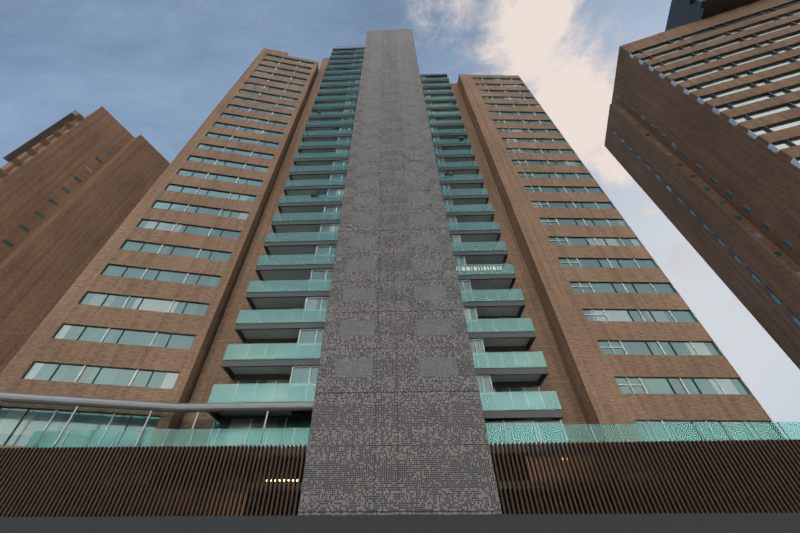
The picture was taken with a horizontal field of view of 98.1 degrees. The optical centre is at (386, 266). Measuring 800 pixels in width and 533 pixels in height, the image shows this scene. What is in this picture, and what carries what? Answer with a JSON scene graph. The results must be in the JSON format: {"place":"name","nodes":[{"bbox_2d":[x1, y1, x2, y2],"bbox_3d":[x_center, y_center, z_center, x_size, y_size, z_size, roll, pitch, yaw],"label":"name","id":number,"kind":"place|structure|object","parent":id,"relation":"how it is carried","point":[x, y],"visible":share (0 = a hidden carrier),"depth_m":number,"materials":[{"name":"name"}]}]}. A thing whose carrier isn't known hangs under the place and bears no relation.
{"place":"outdoors","nodes":[
{"label":"outdoors","id":0,"kind":"place"},
{"bbox_2d":[0,107,169,373],"bbox_3d":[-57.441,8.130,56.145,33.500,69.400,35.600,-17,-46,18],"label":"tower","id":1,"kind":"structure","parent":0,"point":[75,186],"depth_m":51.32,"materials":[{"name":"brick"}]},
{"bbox_2d":[0,392,799,532],"bbox_3d":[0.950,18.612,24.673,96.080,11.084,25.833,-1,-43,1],"label":"podium","id":2,"kind":"object","parent":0,"point":[238,476],"visible":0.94,"depth_m":17.96,"materials":[{"name":"wood"}]},
{"bbox_2d":[0,29,785,514],"bbox_3d":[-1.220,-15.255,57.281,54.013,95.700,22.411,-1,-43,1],"label":"tower","id":3,"kind":"structure","parent":2,"relation":"on","point":[392,263],"depth_m":28.25,"materials":[{"name":"brown brick"}]},
{"bbox_2d":[0,0,799,439],"label":"sky","id":4,"kind":"structure","parent":0,"point":[160,68],"materials":[{"name":"blue"}]},
{"bbox_2d":[604,0,799,369],"bbox_3d":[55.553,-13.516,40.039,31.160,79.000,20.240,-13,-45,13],"label":"tower","id":5,"kind":"structure","parent":0,"point":[702,142],"depth_m":45.03,"materials":[{"name":"brick"}]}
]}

